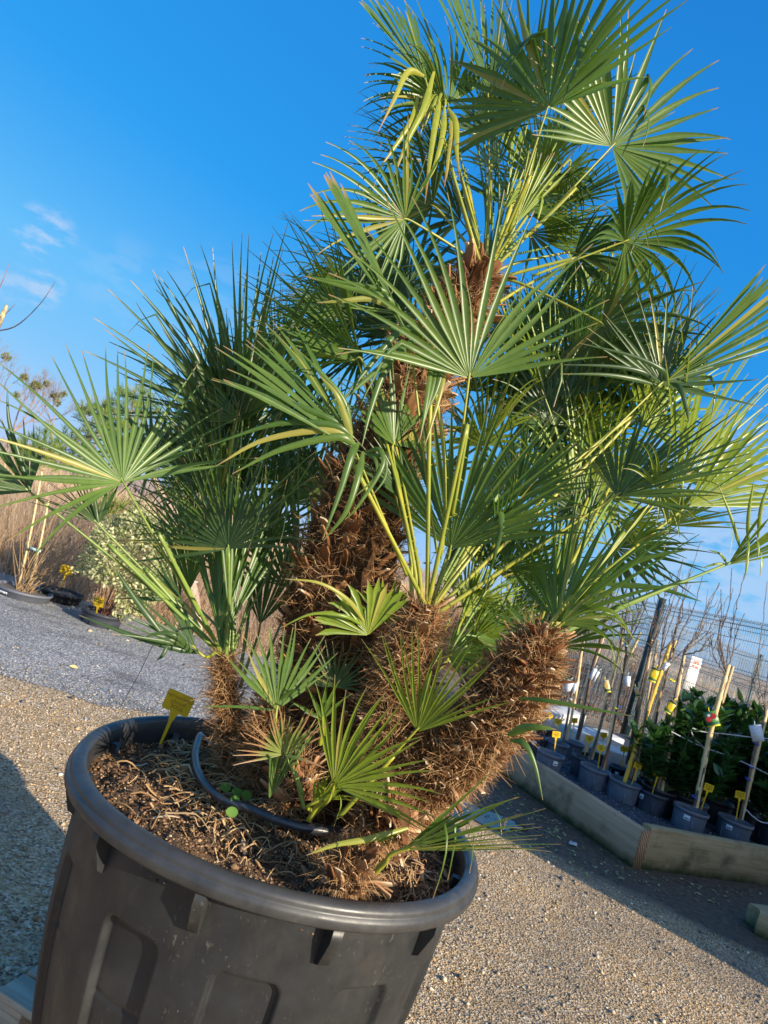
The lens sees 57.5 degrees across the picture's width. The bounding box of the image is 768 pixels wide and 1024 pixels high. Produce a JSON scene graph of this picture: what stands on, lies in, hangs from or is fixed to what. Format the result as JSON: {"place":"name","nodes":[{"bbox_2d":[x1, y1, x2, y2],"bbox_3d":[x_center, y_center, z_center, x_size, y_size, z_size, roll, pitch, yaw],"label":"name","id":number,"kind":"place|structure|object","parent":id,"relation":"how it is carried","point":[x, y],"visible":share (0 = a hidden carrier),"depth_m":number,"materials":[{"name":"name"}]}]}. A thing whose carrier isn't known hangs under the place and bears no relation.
{"place":"outdoors","nodes":[
{"label":"outdoors","id":0,"kind":"place"},
{"bbox_2d":[0,572,278,720],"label":"gravel path","id":1,"kind":"structure","parent":0,"point":[63,641],"depth_m":6.37,"materials":[{"name":"gravel"}]},
{"bbox_2d":[0,580,53,603],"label":"nursery pot","id":2,"kind":"object","parent":1,"relation":"on","point":[8,589],"visible":0.84,"depth_m":7.73,"materials":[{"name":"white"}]},
{"bbox_2d":[19,472,42,584],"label":"bamboo cane","id":3,"kind":"object","parent":2,"relation":"in","point":[30,533],"visible":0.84,"depth_m":7.90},
{"bbox_2d":[27,500,49,588],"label":"bamboo cane","id":4,"kind":"object","parent":2,"relation":"in","point":[42,532],"visible":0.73,"depth_m":7.90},
{"bbox_2d":[12,472,114,592],"bbox_3d":[-3.551,0.301,7.957,1.314,1.457,1.240,18,-4,0],"label":"willow shrub","id":5,"kind":"object","parent":2,"relation":"in","point":[30,587],"visible":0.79,"depth_m":7.89,"materials":[{"name":"plant"}]},
{"bbox_2d":[40,585,83,605],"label":"nursery pot","id":6,"kind":"object","parent":1,"relation":"on","point":[63,596],"visible":0.91,"depth_m":8.23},
{"bbox_2d":[60,564,74,586],"bbox_3d":[-3.883,0.789,8.514,0.151,0.284,0.003,19,-4,-17],"label":"price tag","id":7,"kind":"object","parent":6,"relation":"in","point":[64,568],"visible":0.94,"depth_m":8.51,"materials":[{"name":"yellow plastic"}]},
{"bbox_2d":[81,605,124,629],"bbox_3d":[-3.097,1.169,7.684,0.455,0.155,0.455,18,-4,0],"label":"nursery pot","id":8,"kind":"object","parent":1,"relation":"on","point":[88,611],"visible":0.73,"depth_m":7.52,"materials":[{"name":"plastic"}]},
{"bbox_2d":[93,596,104,612],"bbox_3d":[-3.099,1.038,7.556,0.145,0.251,0.014,16,-4,22],"label":"price tag","id":9,"kind":"object","parent":8,"relation":"in","point":[98,602],"visible":1,"depth_m":7.55,"materials":[{"name":"yellow plastic"}]},
{"bbox_2d":[71,498,187,621],"bbox_3d":[-2.762,0.516,7.736,1.218,1.386,1.133,18,-4,0],"label":"variegated bush","id":10,"kind":"object","parent":8,"relation":"in","point":[119,528],"visible":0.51,"depth_m":7.52,"materials":[{"name":"green plant"}]},
{"bbox_2d":[0,577,254,714],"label":"strayed pebbles","id":11,"kind":"object","parent":1,"relation":"on","point":[73,697],"visible":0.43,"depth_m":5.48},
{"bbox_2d":[0,573,269,723],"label":"loose chippings","id":12,"kind":"object","parent":1,"relation":"on","point":[52,687],"visible":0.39,"depth_m":5.25,"materials":[{"name":"gravel"}]},
{"bbox_2d":[0,457,400,660],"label":"dry grass","id":13,"kind":"structure","parent":0,"point":[4,551],"depth_m":9.07,"materials":[{"name":"plant"}]},
{"bbox_2d":[0,447,459,630],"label":"grass","id":14,"kind":"structure","parent":0,"point":[45,473],"depth_m":23.17,"materials":[{"name":"plant"}]},
{"bbox_2d":[0,449,767,1023],"bbox_3d":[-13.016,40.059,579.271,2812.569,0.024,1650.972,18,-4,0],"label":"ground","id":15,"kind":"structure","parent":0,"point":[722,919],"depth_m":3.80,"materials":[{"name":"gravel"}]},
{"bbox_2d":[0,304,7,326],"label":"bamboo cane","id":16,"kind":"object","parent":15,"relation":"on","point":[3,312],"visible":1,"depth_m":3.61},
{"bbox_2d":[0,338,22,398],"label":"bare tree","id":17,"kind":"object","parent":15,"relation":"on","point":[6,357],"visible":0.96,"depth_m":60.58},
{"bbox_2d":[0,966,37,1023],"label":"pallet","id":18,"kind":"object","parent":15,"relation":"on","point":[16,999],"visible":0.09,"depth_m":1.96,"materials":[{"name":"grey wood"}]},
{"bbox_2d":[31,716,477,1023],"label":"plant container","id":19,"kind":"object","parent":18,"relation":"on","point":[127,938],"visible":0.63,"depth_m":1.40,"materials":[{"name":"black plastic"}]},
{"bbox_2d":[88,741,454,934],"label":"potting soil","id":20,"kind":"structure","parent":19,"relation":"in","point":[209,837],"depth_m":1.61,"materials":[{"name":"brown soil"}]},
{"bbox_2d":[159,688,194,743],"bbox_3d":[-0.621,0.610,2.055,0.087,0.169,0.004,18,-4,0],"label":"price tag","id":21,"kind":"object","parent":20,"relation":"on","point":[174,703],"visible":0.99,"depth_m":2.06,"materials":[{"name":"yellow plastic"}]},
{"bbox_2d":[220,783,251,816],"bbox_3d":[-0.363,0.697,1.678,0.079,0.081,0.278,18,-4,0],"label":"seedling","id":22,"kind":"object","parent":20,"relation":"on","point":[232,811],"visible":0.99,"depth_m":1.67,"materials":[{"name":"green plant"}]},
{"bbox_2d":[191,732,353,835],"bbox_3d":[-0.252,0.735,1.815,0.698,0.074,0.465,17,-4,10],"label":"irrigation hose","id":23,"kind":"object","parent":20,"relation":"on","point":[210,789],"visible":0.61,"depth_m":1.61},
{"bbox_2d":[112,739,448,901],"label":"dead roots","id":24,"kind":"object","parent":20,"relation":"on","point":[179,767],"visible":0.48,"depth_m":1.67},
{"bbox_2d":[113,738,450,901],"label":"bark flakes","id":25,"kind":"object","parent":20,"relation":"on","point":[422,870],"visible":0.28,"depth_m":1.69,"materials":[{"name":"brown plant"}]},
{"bbox_2d":[0,0,767,901],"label":"fan palm","id":26,"kind":"object","parent":20,"relation":"on","point":[340,724],"visible":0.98,"depth_m":1.84,"materials":[{"name":"green plant"}]},
{"bbox_2d":[0,263,54,330],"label":"bare sapling","id":27,"kind":"object","parent":15,"relation":"on","point":[14,304],"visible":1,"depth_m":3.64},
{"bbox_2d":[5,365,74,450],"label":"bare tree","id":28,"kind":"object","parent":15,"relation":"on","point":[24,376],"visible":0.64,"depth_m":62.40,"materials":[{"name":"plant"}]},
{"bbox_2d":[12,375,100,469],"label":"bare tree","id":29,"kind":"object","parent":15,"relation":"on","point":[39,386],"visible":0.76,"depth_m":57.39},
{"bbox_2d":[67,393,116,476],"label":"bare tree","id":30,"kind":"object","parent":15,"relation":"on","point":[89,409],"visible":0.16,"depth_m":63.29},
{"bbox_2d":[9,382,202,632],"bbox_3d":[-3.291,-0.258,8.986,3.026,2.834,1.345,18,-4,0],"label":"pine tree","id":31,"kind":"object","parent":15,"relation":"on","point":[115,502],"visible":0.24,"depth_m":8.86,"materials":[{"name":"green plant"}]},
{"bbox_2d":[0,437,767,697],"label":"wood","id":32,"kind":"object","parent":15,"relation":"on","point":[137,482],"visible":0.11,"depth_m":123.80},
{"bbox_2d":[447,801,527,830],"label":"water","id":33,"kind":"structure","parent":15,"relation":"on","point":[483,819],"depth_m":5.36,"materials":[{"name":"blue liquid"}]},
{"bbox_2d":[423,595,767,737],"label":"brown hedge","id":34,"kind":"object","parent":15,"relation":"on","point":[464,669],"visible":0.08,"depth_m":14.02,"materials":[{"name":"plant"}]},
{"bbox_2d":[432,702,767,885],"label":"raised bed","id":35,"kind":"object","parent":15,"relation":"on","point":[627,840],"visible":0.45,"depth_m":5.72,"materials":[{"name":"wood"}]},
{"bbox_2d":[433,689,764,842],"bbox_3d":[4.029,3.422,8.786,6.995,0.071,4.421,20,-4,-24],"label":"bed chippings layer","id":36,"kind":"object","parent":35,"relation":"on","point":[626,742],"visible":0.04,"depth_m":6.46,"materials":[{"name":"gravel"}]},
{"bbox_2d":[520,731,546,755],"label":"nursery pot","id":37,"kind":"object","parent":36,"relation":"on","point":[540,742],"visible":0.3,"depth_m":7.34,"materials":[{"name":"black"}]},
{"bbox_2d":[536,747,564,772],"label":"nursery pot","id":38,"kind":"object","parent":36,"relation":"on","point":[552,759],"visible":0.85,"depth_m":6.64,"materials":[{"name":"black"}]},
{"bbox_2d":[552,731,560,750],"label":"price tag","id":39,"kind":"object","parent":38,"relation":"in","point":[556,734],"visible":1,"depth_m":6.71,"materials":[{"name":"yellow plastic"}]},
{"bbox_2d":[544,737,569,756],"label":"nursery pot","id":40,"kind":"object","parent":36,"relation":"on","point":[559,748],"visible":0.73,"depth_m":7.36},
{"bbox_2d":[554,718,561,740],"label":"price tag","id":41,"kind":"object","parent":40,"relation":"in","point":[557,721],"visible":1,"depth_m":7.42,"materials":[{"name":"yellow plastic"}]},
{"bbox_2d":[566,642,584,739],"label":"bamboo cane","id":42,"kind":"object","parent":40,"relation":"in","point":[572,712],"visible":0.63,"depth_m":7.48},
{"bbox_2d":[560,594,599,744],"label":"fruit tree","id":43,"kind":"object","parent":40,"relation":"in","point":[568,712],"visible":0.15,"depth_m":7.47,"materials":[{"name":"brown plant"}]},
{"bbox_2d":[562,678,573,692],"bbox_3d":[1.958,1.833,7.423,0.092,0.174,0.022,18,-4,5],"label":"hanging label","id":44,"kind":"object","parent":43,"relation":"hanging from","point":[568,688],"visible":0.85,"depth_m":7.42,"materials":[{"name":"white"}]},
{"bbox_2d":[541,706,585,730],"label":"concrete block","id":45,"kind":"structure","parent":36,"relation":"on","point":[562,711],"depth_m":8.93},
{"bbox_2d":[564,738,584,759],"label":"nursery pot","id":46,"kind":"object","parent":36,"relation":"on","point":[576,746],"visible":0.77,"depth_m":7.71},
{"bbox_2d":[575,578,630,739],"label":"fruit tree","id":47,"kind":"object","parent":46,"relation":"in","point":[580,728],"visible":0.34,"depth_m":7.83,"materials":[{"name":"brown plant"}]},
{"bbox_2d":[577,638,603,729],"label":"bamboo cane","id":48,"kind":"object","parent":47,"relation":"attached to","point":[586,688],"visible":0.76,"depth_m":7.84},
{"bbox_2d":[569,753,597,776],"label":"nursery pot","id":49,"kind":"object","parent":36,"relation":"on","point":[577,758],"visible":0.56,"depth_m":6.99,"materials":[{"name":"black"}]},
{"bbox_2d":[584,734,593,755],"bbox_3d":[2.037,2.341,7.013,0.080,0.207,0.003,17,-4,8],"label":"price tag","id":50,"kind":"object","parent":49,"relation":"attached to","point":[588,738],"visible":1,"depth_m":7.01,"materials":[{"name":"yellow plastic"}]},
{"bbox_2d":[591,638,622,759],"bbox_3d":[2.266,1.885,7.099,0.079,1.266,0.041,18,-4,0],"label":"bamboo cane","id":51,"kind":"object","parent":49,"relation":"in","point":[592,757],"visible":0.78,"depth_m":7.09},
{"bbox_2d":[602,678,610,692],"bbox_3d":[2.236,1.740,7.025,0.111,0.154,0.024,16,-5,30],"label":"hanging label","id":52,"kind":"object","parent":51,"relation":"hanging from","point":[606,685],"visible":1,"depth_m":7.03,"materials":[{"name":"beige"}]},
{"bbox_2d":[587,576,650,760],"bbox_3d":[2.342,1.448,7.081,0.170,2.170,0.397,18,-4,0],"label":"fruit tree","id":53,"kind":"object","parent":49,"relation":"on","point":[603,713],"visible":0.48,"depth_m":7.07,"materials":[{"name":"brown plant"}]},
{"bbox_2d":[554,723,623,752],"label":"concrete block","id":54,"kind":"structure","parent":36,"relation":"on","point":[616,741],"depth_m":8.26,"materials":[{"name":"concrete"}]},
{"bbox_2d":[578,761,611,791],"bbox_3d":[2.000,2.572,6.717,0.297,0.250,0.297,18,-4,0],"label":"nursery pot","id":55,"kind":"object","parent":36,"relation":"on","point":[593,776],"visible":0.9,"depth_m":6.62,"materials":[{"name":"plastic"}]},
{"bbox_2d":[597,744,604,766],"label":"price tag","id":56,"kind":"object","parent":55,"relation":"in","point":[600,748],"visible":1,"depth_m":6.70,"materials":[{"name":"yellow plastic"}]},
{"bbox_2d":[601,632,641,769],"bbox_3d":[2.280,1.819,6.783,0.107,1.374,0.041,18,-4,0],"label":"bamboo cane","id":57,"kind":"object","parent":55,"relation":"in","point":[626,664],"visible":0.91,"depth_m":6.78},
{"bbox_2d":[600,551,671,768],"bbox_3d":[2.343,1.399,6.786,0.302,2.194,0.394,18,-4,0],"label":"fruit tree","id":58,"kind":"object","parent":55,"relation":"in","point":[611,735],"visible":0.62,"depth_m":6.76,"materials":[{"name":"brown plant"}]},
{"bbox_2d":[624,673,630,686],"bbox_3d":[2.341,1.608,6.723,0.068,0.136,0.024,17,-4,11],"label":"hanging label","id":59,"kind":"object","parent":58,"relation":"hanging from","point":[627,681],"visible":0.99,"depth_m":6.72,"materials":[{"name":"white"}]},
{"bbox_2d":[588,748,603,765],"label":"nursery pot","id":60,"kind":"object","parent":36,"relation":"on","point":[596,756],"visible":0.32,"depth_m":7.57,"materials":[{"name":"black"}]},
{"bbox_2d":[607,763,626,782],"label":"nursery pot","id":61,"kind":"object","parent":36,"relation":"on","point":[617,769],"visible":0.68,"depth_m":7.11,"materials":[{"name":"black"}]},
{"bbox_2d":[620,746,628,766],"bbox_3d":[2.431,2.490,7.142,0.086,0.216,0.007,18,-4,4],"label":"price tag","id":62,"kind":"object","parent":61,"relation":"in","point":[623,749],"visible":1,"depth_m":7.14,"materials":[{"name":"yellow plastic"}]},
{"bbox_2d":[630,639,652,754],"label":"bamboo cane","id":63,"kind":"object","parent":61,"relation":"in","point":[641,699],"visible":0.68,"depth_m":7.23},
{"bbox_2d":[625,564,681,764],"bbox_3d":[2.776,1.521,7.325,0.203,2.221,0.578,15,-5,36],"label":"fruit tree","id":64,"kind":"object","parent":61,"relation":"in","point":[638,699],"visible":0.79,"depth_m":7.23,"materials":[{"name":"brown plant"}]},
{"bbox_2d":[588,740,651,779],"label":"concrete block","id":65,"kind":"structure","parent":36,"relation":"on","point":[615,755],"depth_m":7.59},
{"bbox_2d":[606,774,641,805],"bbox_3d":[2.222,2.631,6.536,0.304,0.250,0.304,18,-4,0],"label":"nursery pot","id":66,"kind":"object","parent":36,"relation":"on","point":[620,790],"visible":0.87,"depth_m":6.43,"materials":[{"name":"plastic"}]},
{"bbox_2d":[631,761,641,784],"bbox_3d":[2.340,2.436,6.512,0.081,0.222,0.004,18,-4,-7],"label":"price tag","id":67,"kind":"object","parent":66,"relation":"in","point":[637,766],"visible":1,"depth_m":6.51,"materials":[{"name":"yellow plastic"}]},
{"bbox_2d":[634,640,658,780],"bbox_3d":[2.476,1.867,6.603,0.185,1.315,0.034,18,-4,0],"label":"bamboo cane","id":68,"kind":"object","parent":66,"relation":"in","point":[650,682],"visible":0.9,"depth_m":6.61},
{"bbox_2d":[623,644,671,782],"bbox_3d":[2.485,1.889,6.601,0.091,1.365,0.050,18,-4,0],"label":"bamboo cane","id":69,"kind":"object","parent":66,"relation":"in","point":[633,754],"visible":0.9,"depth_m":6.59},
{"bbox_2d":[629,541,701,778],"bbox_3d":[2.627,1.354,6.656,0.289,2.372,0.307,18,-4,0],"label":"fruit tree","id":70,"kind":"object","parent":66,"relation":"in","point":[652,688],"visible":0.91,"depth_m":6.62,"materials":[{"name":"brown plant"}]},
{"bbox_2d":[648,665,659,682],"bbox_3d":[2.529,1.506,6.550,0.076,0.171,0.024,17,-4,14],"label":"hanging label","id":71,"kind":"object","parent":70,"relation":"hanging from","point":[653,674],"visible":1,"depth_m":6.54,"materials":[{"name":"yellow"}]},
{"bbox_2d":[663,699,675,714],"bbox_3d":[2.641,1.785,6.453,0.093,0.161,0.024,17,-4,13],"label":"hanging label","id":72,"kind":"object","parent":70,"relation":"attached to","point":[670,707],"visible":1,"depth_m":6.45,"materials":[{"name":"yellow"}]},
{"bbox_2d":[517,730,755,843],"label":"bed chippings","id":73,"kind":"object","parent":36,"relation":"on","point":[613,799],"visible":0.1,"depth_m":6.36,"materials":[{"name":"gravel"}]},
{"bbox_2d":[633,776,652,784],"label":"nursery pot","id":74,"kind":"object","parent":36,"relation":"on","point":[639,780],"visible":0.14,"depth_m":6.91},
{"bbox_2d":[637,640,676,777],"bbox_3d":[2.737,1.966,7.015,0.073,1.408,0.046,18,-4,0],"label":"bamboo cane","id":75,"kind":"object","parent":74,"relation":"in","point":[656,707],"visible":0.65,"depth_m":7.01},
{"bbox_2d":[642,576,718,776],"bbox_3d":[2.920,1.645,7.015,0.372,2.082,0.152,19,-4,-20],"label":"fruit tree","id":76,"kind":"object","parent":74,"relation":"in","point":[672,643],"visible":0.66,"depth_m":7.02,"materials":[{"name":"brown plant"}]},
{"bbox_2d":[635,785,668,817],"bbox_3d":[2.454,2.701,6.460,0.274,0.250,0.274,18,-4,0],"label":"nursery pot","id":77,"kind":"object","parent":36,"relation":"on","point":[650,803],"visible":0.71,"depth_m":6.36,"materials":[{"name":"black"}]},
{"bbox_2d":[641,780,677,818],"bbox_3d":[2.542,2.698,6.541,0.326,0.260,0.326,18,-4,0],"label":"nursery pot","id":78,"kind":"object","parent":36,"relation":"on","point":[647,786],"visible":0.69,"depth_m":6.42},
{"bbox_2d":[624,689,720,791],"bbox_3d":[2.719,2.141,6.639,0.840,0.970,0.712,18,-4,0],"label":"laurel shrub","id":79,"kind":"object","parent":78,"relation":"in","point":[652,757],"visible":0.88,"depth_m":6.45,"materials":[{"name":"green plant"}]},
{"bbox_2d":[660,655,685,791],"bbox_3d":[2.695,1.959,6.524,0.187,1.314,0.041,18,-4,0],"label":"bamboo cane","id":80,"kind":"object","parent":78,"relation":"in","point":[670,741],"visible":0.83,"depth_m":6.51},
{"bbox_2d":[657,583,728,789],"bbox_3d":[2.867,1.632,6.594,0.219,2.037,0.461,16,-5,30],"label":"fruit tree","id":81,"kind":"object","parent":78,"relation":"on","point":[686,648],"visible":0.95,"depth_m":6.55,"materials":[{"name":"brown plant"}]},
{"bbox_2d":[668,787,702,817],"bbox_3d":[2.801,2.787,6.603,0.326,0.260,0.326,18,-4,0],"label":"nursery pot","id":82,"kind":"object","parent":36,"relation":"on","point":[685,799],"visible":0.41,"depth_m":6.49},
{"bbox_2d":[671,686,747,801],"bbox_3d":[2.966,2.183,6.678,0.738,1.049,0.882,18,-4,0],"label":"laurel shrub","id":83,"kind":"object","parent":82,"relation":"in","point":[722,773],"visible":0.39,"depth_m":6.50,"materials":[{"name":"green plant"}]},
{"bbox_2d":[670,801,709,833],"bbox_3d":[2.714,2.770,6.254,0.306,0.250,0.306,18,-4,0],"label":"nursery pot","id":84,"kind":"object","parent":36,"relation":"on","point":[687,817],"visible":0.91,"depth_m":6.16,"materials":[{"name":"black"}]},
{"bbox_2d":[701,783,713,808],"bbox_3d":[2.868,2.539,6.233,0.093,0.242,0.005,18,-4,-7],"label":"price tag","id":85,"kind":"object","parent":84,"relation":"in","point":[708,787],"visible":1,"depth_m":6.24,"materials":[{"name":"yellow plastic"}]},
{"bbox_2d":[693,664,730,807],"bbox_3d":[2.963,2.017,6.320,0.117,1.308,0.059,18,-4,0],"label":"bamboo cane","id":86,"kind":"object","parent":84,"relation":"in","point":[709,735],"visible":0.87,"depth_m":6.30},
{"bbox_2d":[693,568,744,806],"bbox_3d":[2.964,1.553,6.375,0.473,2.181,0.250,20,-5,-31],"label":"fruit tree","id":87,"kind":"object","parent":84,"relation":"in","point":[725,669],"visible":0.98,"depth_m":6.33,"materials":[{"name":"brown plant"}]},
{"bbox_2d":[703,707,719,726],"bbox_3d":[2.925,1.844,6.248,0.161,0.173,0.025,15,-5,35],"label":"hanging label","id":88,"kind":"object","parent":87,"relation":"hanging from","point":[711,719],"visible":1,"depth_m":6.25,"materials":[{"name":"multicoloured"}]},
{"bbox_2d":[700,802,709,812],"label":"nursery pot","id":89,"kind":"object","parent":36,"relation":"on","point":[705,807],"visible":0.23,"depth_m":6.57,"materials":[{"name":"black"}]},
{"bbox_2d":[702,666,734,800],"bbox_3d":[3.205,2.137,6.749,0.114,1.335,0.050,18,-4,0],"label":"bamboo cane","id":90,"kind":"object","parent":89,"relation":"in","point":[728,682],"visible":0.3,"depth_m":6.77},
{"bbox_2d":[705,797,734,825],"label":"nursery pot","id":91,"kind":"object","parent":36,"relation":"on","point":[716,807],"visible":0.44,"depth_m":6.78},
{"bbox_2d":[693,687,767,802],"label":"laurel shrub","id":92,"kind":"object","parent":91,"relation":"in","point":[736,723],"visible":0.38,"depth_m":6.86,"materials":[{"name":"green plant"}]},
{"bbox_2d":[715,812,753,841],"bbox_3d":[3.187,2.934,6.403,0.309,0.250,0.309,18,-4,0],"label":"nursery pot","id":93,"kind":"object","parent":36,"relation":"on","point":[729,826],"visible":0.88,"depth_m":6.31,"materials":[{"name":"black"}]},
{"bbox_2d":[735,790,745,818],"bbox_3d":[3.222,2.674,6.382,0.095,0.265,0.006,18,-4,7],"label":"price tag","id":94,"kind":"object","parent":93,"relation":"in","point":[739,795],"visible":1,"depth_m":6.38,"materials":[{"name":"yellow plastic"}]},
{"bbox_2d":[738,582,767,819],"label":"fruit tree","id":95,"kind":"object","parent":93,"relation":"in","point":[750,769],"visible":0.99,"depth_m":6.46,"materials":[{"name":"brown plant"}]},
{"bbox_2d":[672,732,767,773],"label":"drip tube","id":96,"kind":"object","parent":95,"relation":"attached to","point":[720,753],"visible":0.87,"depth_m":6.43,"materials":[{"name":"grey"}]},
{"bbox_2d":[749,721,764,741],"bbox_3d":[3.408,2.015,6.397,0.152,0.186,0.026,15,-5,39],"label":"hanging label","id":97,"kind":"object","parent":95,"relation":"attached to","point":[756,731],"visible":1,"depth_m":6.40,"materials":[{"name":"white"}]},
{"bbox_2d":[742,708,767,819],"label":"bamboo cane","id":98,"kind":"object","parent":93,"relation":"in","point":[756,757],"visible":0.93,"depth_m":6.44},
{"bbox_2d":[727,799,760,825],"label":"nursery pot","id":99,"kind":"object","parent":36,"relation":"on","point":[749,818],"visible":0.28,"depth_m":7.08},
{"bbox_2d":[720,714,767,804],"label":"laurel shrub","id":100,"kind":"object","parent":99,"relation":"in","point":[765,733],"visible":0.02,"depth_m":7.23,"materials":[{"name":"green plant"}]},
{"bbox_2d":[751,815,767,845],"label":"nursery pot","id":101,"kind":"object","parent":36,"relation":"on","point":[759,834],"visible":0.75,"depth_m":6.54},
{"bbox_2d":[738,735,767,822],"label":"laurel shrub","id":102,"kind":"object","parent":101,"relation":"in","point":[759,803],"visible":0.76,"depth_m":6.55,"materials":[{"name":"green plant"}]},
{"bbox_2d":[461,783,762,904],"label":"leaf litter","id":103,"kind":"object","parent":15,"relation":"on","point":[586,873],"visible":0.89,"depth_m":5.37,"materials":[{"name":"plant"}]},
{"bbox_2d":[504,577,767,736],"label":"fence","id":104,"kind":"object","parent":15,"relation":"on","point":[629,731],"visible":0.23,"depth_m":12.05,"materials":[{"name":"metal"}]},
{"bbox_2d":[683,656,701,689],"bbox_3d":[5.699,2.982,12.916,0.372,0.620,0.011,21,-5,-35],"label":"notice board","id":105,"kind":"object","parent":104,"relation":"attached to","point":[692,675],"visible":0.59,"depth_m":12.90,"materials":[{"name":"white"}]},
{"bbox_2d":[566,586,767,734],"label":"fence","id":106,"kind":"object","parent":15,"relation":"on","point":[630,709],"visible":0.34,"depth_m":11.13,"materials":[{"name":"metal"}]},
{"bbox_2d":[744,903,767,939],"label":"raised bed","id":107,"kind":"object","parent":15,"relation":"on","point":[756,918],"visible":0.72,"depth_m":4.81,"materials":[{"name":"wood"}]},
{"bbox_2d":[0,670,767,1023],"bbox_3d":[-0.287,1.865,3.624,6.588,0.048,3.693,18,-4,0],"label":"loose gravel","id":108,"kind":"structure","parent":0,"point":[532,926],"depth_m":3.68,"materials":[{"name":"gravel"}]},
{"bbox_2d":[0,0,767,681],"label":"sky","id":109,"kind":"structure","parent":0,"point":[134,133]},
{"bbox_2d":[395,579,766,704],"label":"reed field","id":110,"kind":"structure","parent":0,"point":[631,662],"depth_m":33.38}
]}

